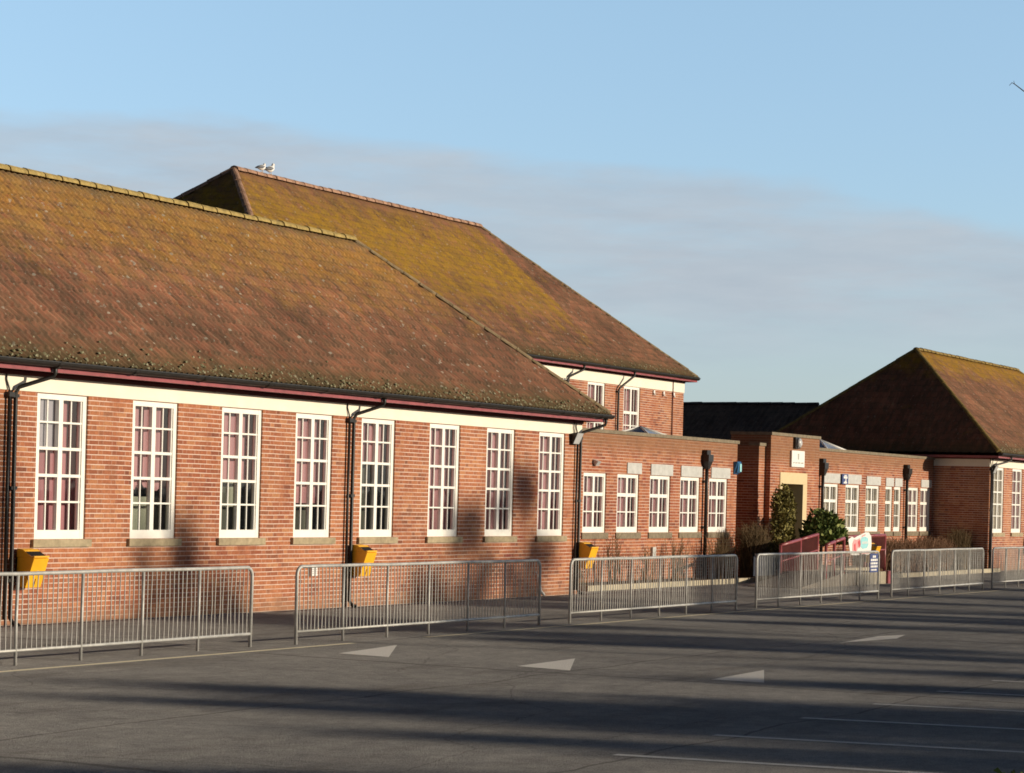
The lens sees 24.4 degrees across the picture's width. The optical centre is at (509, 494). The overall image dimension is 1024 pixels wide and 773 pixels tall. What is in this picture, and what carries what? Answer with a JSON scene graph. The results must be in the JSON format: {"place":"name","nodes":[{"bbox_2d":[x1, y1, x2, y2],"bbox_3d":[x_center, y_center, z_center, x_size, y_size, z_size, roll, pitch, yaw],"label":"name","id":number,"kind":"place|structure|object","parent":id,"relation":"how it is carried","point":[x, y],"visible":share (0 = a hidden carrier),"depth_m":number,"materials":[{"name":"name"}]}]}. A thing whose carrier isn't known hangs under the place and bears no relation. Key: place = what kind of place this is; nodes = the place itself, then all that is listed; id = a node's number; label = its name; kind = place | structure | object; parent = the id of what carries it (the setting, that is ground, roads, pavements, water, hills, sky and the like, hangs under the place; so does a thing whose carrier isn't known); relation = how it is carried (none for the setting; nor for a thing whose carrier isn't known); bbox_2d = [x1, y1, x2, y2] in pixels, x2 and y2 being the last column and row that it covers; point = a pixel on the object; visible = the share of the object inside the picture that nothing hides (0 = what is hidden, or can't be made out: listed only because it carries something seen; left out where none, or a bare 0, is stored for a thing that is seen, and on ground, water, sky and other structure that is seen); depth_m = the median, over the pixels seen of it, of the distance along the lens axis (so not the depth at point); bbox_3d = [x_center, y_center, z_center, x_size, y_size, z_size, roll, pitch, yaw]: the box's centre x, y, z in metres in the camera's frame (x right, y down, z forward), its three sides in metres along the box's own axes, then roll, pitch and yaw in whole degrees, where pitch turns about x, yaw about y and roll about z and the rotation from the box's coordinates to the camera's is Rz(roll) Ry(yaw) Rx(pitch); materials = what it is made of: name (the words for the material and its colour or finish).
{"place":"outdoors","nodes":[
{"label":"outdoors","id":0,"kind":"place"},
{"bbox_2d":[172,165,700,435],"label":"hall building","id":1,"kind":"structure","parent":0,"point":[628,377],"depth_m":70.75,"materials":[{"name":"red brick"}]},
{"bbox_2d":[255,163,265,171],"bbox_3d":[-6.772,-8.938,64.597,0.224,0.261,0.505,1,0,28],"label":"gull","id":2,"kind":"object","parent":1,"relation":"on","point":[261,167],"visible":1,"depth_m":64.55,"materials":[{"name":"white"}]},
{"bbox_2d":[264,163,274,174],"bbox_3d":[-6.582,-8.957,64.953,0.250,0.331,0.565,1,0,28],"label":"gull","id":3,"kind":"object","parent":1,"relation":"on","point":[269,169],"visible":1,"depth_m":64.91,"materials":[{"name":"white"}]},
{"bbox_2d":[587,381,603,428],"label":"window","id":4,"kind":"structure","parent":1,"relation":"in","point":[595,389],"depth_m":72.15,"materials":[{"name":"white paint"}]},
{"bbox_2d":[623,386,639,429],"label":"window","id":5,"kind":"structure","parent":1,"relation":"in","point":[631,394],"depth_m":74.35,"materials":[{"name":"white paint"}]},
{"bbox_2d":[0,569,1023,772],"bbox_3d":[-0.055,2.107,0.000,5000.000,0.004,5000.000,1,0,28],"label":"car park","id":6,"kind":"structure","parent":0,"point":[931,680],"depth_m":25.65,"materials":[{"name":"grey asphalt"}]},
{"bbox_2d":[0,566,253,665],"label":"crowd barrier","id":7,"kind":"object","parent":6,"relation":"on","point":[81,645],"visible":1,"depth_m":29.14,"materials":[{"name":"metal"}]},
{"bbox_2d":[0,163,615,626],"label":"classroom block","id":8,"kind":"structure","parent":6,"relation":"on","point":[274,405],"depth_m":41.20,"materials":[{"name":"red brick"}]},
{"bbox_2d":[15,548,48,587],"bbox_3d":[-7.033,1.073,34.840,0.400,0.570,0.340,1,0,28],"label":"litter bin","id":9,"kind":"object","parent":8,"relation":"attached to","point":[36,561],"visible":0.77,"depth_m":34.72,"materials":[{"name":"yellow plastic"}]},
{"bbox_2d":[31,393,91,546],"bbox_3d":[-6.765,-0.367,35.935,0.322,2.298,1.710,1,0,28],"label":"window","id":10,"kind":"structure","parent":8,"relation":"in","point":[61,419],"depth_m":35.83,"materials":[{"name":"white paint"}]},
{"bbox_2d":[127,400,181,545],"bbox_3d":[-5.654,-0.338,38.193,0.480,2.298,2.080,1,0,28],"label":"window","id":11,"kind":"structure","parent":8,"relation":"in","point":[154,430],"depth_m":37.97,"materials":[{"name":"white paint"}]},
{"bbox_2d":[216,407,265,544],"bbox_3d":[-4.543,-0.309,40.343,0.538,2.298,2.100,1,0,28],"label":"window","id":12,"kind":"structure","parent":8,"relation":"in","point":[241,428],"depth_m":40.19,"materials":[{"name":"white paint"}]},
{"bbox_2d":[309,568,317,575],"bbox_3d":[-3.464,1.340,41.932,0.055,0.180,0.200,1,0,28],"label":"wall vent","id":13,"kind":"object","parent":8,"relation":"attached to","point":[313,571],"depth_m":41.89,"materials":[{"name":"white plastic"}]},
{"bbox_2d":[291,413,335,543],"bbox_3d":[-3.496,-0.282,42.323,0.549,2.298,2.100,1,0,28],"label":"window","id":14,"kind":"structure","parent":8,"relation":"in","point":[313,431],"depth_m":42.13,"materials":[{"name":"white paint"}]},
{"bbox_2d":[352,544,376,575],"bbox_3d":[-2.662,1.186,43.060,0.400,0.570,0.340,1,0,28],"label":"litter bin","id":15,"kind":"object","parent":8,"relation":"attached to","point":[365,554],"visible":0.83,"depth_m":42.94,"materials":[{"name":"yellow plastic"}]},
{"bbox_2d":[357,418,397,543],"bbox_3d":[-2.475,-0.255,44.260,0.565,2.298,2.100,1,0,28],"label":"window","id":16,"kind":"structure","parent":8,"relation":"in","point":[377,438],"depth_m":44.12,"materials":[{"name":"white paint"}]},
{"bbox_2d":[425,423,462,542],"bbox_3d":[-1.279,-0.224,46.251,0.322,2.298,1.710,1,0,28],"label":"window","id":17,"kind":"structure","parent":8,"relation":"in","point":[444,439],"depth_m":46.24,"materials":[{"name":"white paint"}]},
{"bbox_2d":[483,428,516,541],"bbox_3d":[-0.199,-0.196,48.282,0.323,2.298,1.710,1,0,28],"label":"window","id":18,"kind":"structure","parent":8,"relation":"in","point":[500,442],"depth_m":48.30,"materials":[{"name":"white paint"}]},
{"bbox_2d":[535,432,566,541],"bbox_3d":[0.874,-0.168,50.299,0.322,2.298,1.710,1,0,28],"label":"window","id":19,"kind":"structure","parent":8,"relation":"in","point":[551,445],"depth_m":50.33,"materials":[{"name":"white paint"}]},
{"bbox_2d":[571,421,583,444],"bbox_3d":[1.468,-1.338,50.911,0.164,0.511,0.320,1,0,28],"label":"floodlight","id":20,"kind":"object","parent":8,"relation":"attached to","point":[576,437],"visible":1,"depth_m":50.83,"materials":[{"name":"black metal"}]},
{"bbox_2d":[579,542,598,567],"bbox_3d":[1.676,1.299,51.217,0.400,0.570,0.340,1,0,28],"label":"litter bin","id":21,"kind":"object","parent":8,"relation":"attached to","point":[588,550],"visible":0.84,"depth_m":51.09,"materials":[{"name":"yellow plastic"}]},
{"bbox_2d":[294,559,540,644],"bbox_3d":[-1.202,1.536,35.437,0.051,1.087,7.246,1,0,28],"label":"crowd barrier","id":22,"kind":"object","parent":6,"relation":"on","point":[386,625],"visible":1,"depth_m":35.10,"materials":[{"name":"metal"}]},
{"bbox_2d":[568,554,737,623],"bbox_3d":[2.701,1.638,42.603,0.051,1.087,7.246,1,0,28],"label":"crowd barrier","id":23,"kind":"object","parent":6,"relation":"on","point":[631,608],"visible":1,"depth_m":42.38,"materials":[{"name":"metal"}]},
{"bbox_2d":[581,576,739,585],"bbox_3d":[3.883,2.142,58.578,1.210,0.040,11.630,1,0,28],"label":"planting bed","id":24,"kind":"object","parent":6,"relation":"on","point":[641,581],"visible":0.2,"depth_m":58.10,"materials":[{"name":"soil"}]},
{"bbox_2d":[579,541,595,584],"bbox_3d":[1.694,1.567,54.727,0.963,1.061,0.563,1,0,-43],"label":"bare shrub","id":25,"kind":"object","parent":24,"relation":"on","point":[588,573],"visible":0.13,"depth_m":54.71,"materials":[{"name":"brown plant"}]},
{"bbox_2d":[602,530,626,583],"bbox_3d":[2.511,1.476,56.467,0.598,1.286,0.870,1,0,28],"label":"bare shrub","id":26,"kind":"object","parent":24,"relation":"on","point":[615,561],"visible":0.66,"depth_m":56.33,"materials":[{"name":"brown plant"}]},
{"bbox_2d":[637,544,657,581],"bbox_3d":[3.380,1.676,58.177,0.424,0.934,0.798,1,0,28],"label":"bare shrub","id":27,"kind":"object","parent":24,"relation":"on","point":[645,562],"visible":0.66,"depth_m":58.03,"materials":[{"name":"brown plant"}]},
{"bbox_2d":[665,533,691,579],"bbox_3d":[4.240,1.567,59.605,0.698,1.192,0.963,1,0,0],"label":"bare shrub","id":28,"kind":"object","parent":24,"relation":"on","point":[674,549],"visible":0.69,"depth_m":59.66,"materials":[{"name":"brown plant"}]},
{"bbox_2d":[703,531,736,578],"bbox_3d":[5.488,1.527,61.806,0.745,1.340,1.607,1,0,28],"label":"bare shrub","id":29,"kind":"object","parent":24,"relation":"on","point":[721,551],"visible":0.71,"depth_m":61.72,"materials":[{"name":"brown plant"}]},
{"bbox_2d":[727,517,778,577],"bbox_3d":[6.552,1.407,63.217,1.123,1.640,1.493,1,0,28],"label":"bare shrub","id":30,"kind":"object","parent":24,"relation":"on","point":[752,544],"visible":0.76,"depth_m":62.93,"materials":[{"name":"brown plant"}]},
{"bbox_2d":[583,577,754,590],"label":"kerb","id":31,"kind":"structure","parent":6,"relation":"on","point":[740,580],"depth_m":56.80,"materials":[{"name":"concrete"}]},
{"bbox_2d":[580,426,934,582],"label":"entrance wing","id":32,"kind":"structure","parent":6,"relation":"on","point":[642,487],"depth_m":63.18,"materials":[{"name":"red brick"}]},
{"bbox_2d":[581,472,607,538],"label":"window","id":33,"kind":"structure","parent":32,"relation":"in","point":[593,483],"depth_m":56.54,"materials":[{"name":"white paint"}]},
{"bbox_2d":[593,459,600,465],"bbox_3d":[2.090,-0.771,56.214,0.148,0.150,0.200,1,0,28],"label":"wall light","id":34,"kind":"object","parent":32,"relation":"attached to","point":[596,462],"visible":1,"depth_m":56.15,"materials":[{"name":"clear glass"}]},
{"bbox_2d":[615,474,640,538],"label":"window","id":35,"kind":"structure","parent":32,"relation":"in","point":[627,484],"depth_m":58.16,"materials":[{"name":"white paint"}]},
{"bbox_2d":[648,475,671,537],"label":"window","id":36,"kind":"structure","parent":32,"relation":"in","point":[659,485],"depth_m":59.87,"materials":[{"name":"white paint"}]},
{"bbox_2d":[678,477,700,537],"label":"window","id":37,"kind":"structure","parent":32,"relation":"in","point":[689,486],"depth_m":61.52,"materials":[{"name":"white paint"}]},
{"bbox_2d":[707,478,728,537],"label":"window","id":38,"kind":"structure","parent":32,"relation":"in","point":[717,487],"depth_m":63.18,"materials":[{"name":"white paint"}]},
{"bbox_2d":[733,461,741,473],"bbox_3d":[6.169,-0.730,63.876,0.134,0.340,0.300,1,0,28],"label":"alarm box","id":39,"kind":"object","parent":32,"relation":"attached to","point":[737,468],"visible":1,"depth_m":63.77,"materials":[{"name":"blue plastic"}]},
{"bbox_2d":[790,450,804,466],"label":"school sign","id":40,"kind":"object","parent":32,"relation":"attached to","point":[797,458],"visible":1,"depth_m":67.37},
{"bbox_2d":[793,437,801,448],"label":"porch lamp","id":41,"kind":"object","parent":32,"relation":"attached to","point":[797,443],"visible":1,"depth_m":67.24,"materials":[{"name":"black metal"}]},
{"bbox_2d":[824,484,837,513],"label":"window","id":42,"kind":"structure","parent":32,"relation":"in","point":[830,493],"depth_m":70.76,"materials":[{"name":"white paint"}]},
{"bbox_2d":[841,474,847,483],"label":"blue sign","id":43,"kind":"object","parent":32,"relation":"attached to","point":[844,478],"visible":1,"depth_m":71.24,"materials":[{"name":"blue metal"}]},
{"bbox_2d":[845,485,859,534],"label":"window","id":44,"kind":"structure","parent":32,"relation":"in","point":[851,505],"depth_m":72.42,"materials":[{"name":"white paint"}]},
{"bbox_2d":[864,486,879,533],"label":"window","id":45,"kind":"structure","parent":32,"relation":"in","point":[871,508],"depth_m":74.01,"materials":[{"name":"white paint"}]},
{"bbox_2d":[884,486,892,535],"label":"window","id":46,"kind":"structure","parent":32,"relation":"in","point":[888,494],"depth_m":75.34,"materials":[{"name":"white paint"}]},
{"bbox_2d":[893,487,900,535],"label":"window","id":47,"kind":"structure","parent":32,"relation":"in","point":[896,532],"depth_m":76.08,"materials":[{"name":"white paint"}]},
{"bbox_2d":[907,488,918,535],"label":"window","id":48,"kind":"structure","parent":32,"relation":"in","point":[912,492],"depth_m":77.41,"materials":[{"name":"white paint"}]},
{"bbox_2d":[919,488,930,535],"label":"window","id":49,"kind":"structure","parent":32,"relation":"in","point":[924,492],"depth_m":78.45,"materials":[{"name":"white paint"}]},
{"bbox_2d":[754,551,879,607],"bbox_3d":[6.575,1.738,49.943,0.054,1.087,7.246,1,0,28],"label":"crowd barrier","id":50,"kind":"object","parent":6,"relation":"on","point":[841,582],"visible":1,"depth_m":49.61,"materials":[{"name":"metal"}]},
{"bbox_2d":[753,554,774,575],"bbox_3d":[5.115,1.391,47.382,0.074,0.445,1.120,1,0,28],"label":"board","id":51,"kind":"object","parent":50,"relation":"hanging from","point":[760,572],"visible":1,"depth_m":47.39,"materials":[{"name":"metal"}]},
{"bbox_2d":[869,553,877,571],"bbox_3d":[8.127,1.512,52.802,0.017,0.420,0.540,1,0,28],"label":"notice","id":52,"kind":"object","parent":50,"relation":"attached to","point":[873,564],"visible":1,"depth_m":52.77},
{"bbox_2d":[748,533,890,588],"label":"entrance ramp","id":53,"kind":"structure","parent":6,"relation":"on","point":[803,544],"depth_m":62.08,"materials":[{"name":"red metal"}]},
{"bbox_2d":[767,540,786,568],"bbox_3d":[7.205,1.633,63.772,1.192,0.876,1.562,1,0,28],"label":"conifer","id":54,"kind":"object","parent":53,"relation":"on","point":[773,547],"visible":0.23,"depth_m":63.49,"materials":[{"name":"green plant"}]},
{"bbox_2d":[798,507,848,546],"bbox_3d":[8.712,0.882,65.440,1.386,1.098,2.143,1,0,28],"label":"evergreen shrub","id":55,"kind":"object","parent":53,"relation":"on","point":[828,526],"visible":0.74,"depth_m":64.89,"materials":[{"name":"green plant"}]},
{"bbox_2d":[848,532,871,554],"bbox_3d":[9.605,1.332,64.849,0.026,0.630,1.880,1,0,28],"label":"banner","id":56,"kind":"object","parent":53,"relation":"attached to","point":[862,542],"visible":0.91,"depth_m":64.92,"materials":[{"name":"white fabric"}]},
{"bbox_2d":[864,543,880,562],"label":"litter bin","id":57,"kind":"object","parent":53,"relation":"attached to","point":[874,547],"visible":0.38,"depth_m":66.59,"materials":[{"name":"yellow plastic"}]},
{"bbox_2d":[775,347,1023,569],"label":"classroom block","id":58,"kind":"structure","parent":6,"relation":"on","point":[960,419],"depth_m":80.67,"materials":[{"name":"red brick"}]},
{"bbox_2d":[992,462,998,473],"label":"floodlight","id":59,"kind":"object","parent":58,"relation":"attached to","point":[995,468],"visible":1,"depth_m":78.26,"materials":[{"name":"black metal"}]},
{"bbox_2d":[992,468,1004,536],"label":"window","id":60,"kind":"structure","parent":58,"relation":"in","point":[997,492],"depth_m":79.42,"materials":[{"name":"white paint"}]},
{"bbox_2d":[1010,469,1022,535],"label":"window","id":61,"kind":"structure","parent":58,"relation":"in","point":[1017,473],"depth_m":81.36,"materials":[{"name":"white paint"}]},
{"bbox_2d":[893,568,966,572],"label":"planting bed","id":62,"kind":"object","parent":6,"relation":"on","point":[929,570],"visible":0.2,"depth_m":74.98,"materials":[{"name":"soil"}]},
{"bbox_2d":[855,540,892,570],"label":"bare bush","id":63,"kind":"object","parent":62,"relation":"on","point":[887,560],"visible":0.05,"depth_m":70.93,"materials":[{"name":"brown plant"}]},
{"bbox_2d":[885,535,907,571],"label":"bare bush","id":64,"kind":"object","parent":62,"relation":"on","point":[896,546],"visible":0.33,"depth_m":72.28,"materials":[{"name":"brown plant"}]},
{"bbox_2d":[895,537,928,570],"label":"bare bush","id":65,"kind":"object","parent":62,"relation":"on","point":[915,545],"visible":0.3,"depth_m":73.88,"materials":[{"name":"brown plant"}]},
{"bbox_2d":[902,535,945,569],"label":"bare bush","id":66,"kind":"object","parent":62,"relation":"on","point":[931,544],"visible":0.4,"depth_m":75.46,"materials":[{"name":"brown plant"}]},
{"bbox_2d":[932,536,957,569],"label":"bare bush","id":67,"kind":"object","parent":62,"relation":"on","point":[948,544],"visible":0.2,"depth_m":76.65,"materials":[{"name":"brown plant"}]},
{"bbox_2d":[942,524,974,568],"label":"bare shrub","id":68,"kind":"object","parent":62,"relation":"on","point":[960,539],"visible":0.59,"depth_m":77.89,"materials":[{"name":"brown plant"}]},
{"bbox_2d":[890,548,983,596],"bbox_3d":[10.422,1.839,57.353,0.051,1.087,7.246,1,0,28],"label":"crowd barrier","id":69,"kind":"object","parent":6,"relation":"on","point":[965,581],"visible":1,"depth_m":57.19,"materials":[{"name":"metal"}]},
{"bbox_2d":[893,568,999,577],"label":"kerb","id":70,"kind":"structure","parent":6,"relation":"on","point":[987,570],"depth_m":72.28,"materials":[{"name":"concrete"}]},
{"bbox_2d":[991,547,1023,588],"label":"crowd barrier","id":71,"kind":"object","parent":6,"relation":"on","point":[1006,574],"visible":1,"depth_m":62.55,"materials":[{"name":"metal"}]},
{"bbox_2d":[0,0,1023,404],"label":"sky","id":72,"kind":"structure","parent":0,"point":[787,200],"materials":[{"name":"blue"}]},
{"bbox_2d":[683,402,818,439],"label":"range","id":73,"kind":"structure","parent":0,"point":[717,420],"depth_m":87.46,"materials":[{"name":"black brick"}]},
{"bbox_2d":[769,483,797,549],"bbox_3d":[7.495,0.743,64.906,0.783,2.176,1.178,1,0,28],"label":"conifer","id":74,"kind":"object","parent":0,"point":[783,521],"visible":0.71,"depth_m":64.70,"materials":[{"name":"green plant"}]},
{"bbox_2d":[993,767,1022,772],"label":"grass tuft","id":75,"kind":"object","parent":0,"point":[997,770],"visible":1,"depth_m":18.50,"materials":[{"name":"green plant"}]}
]}

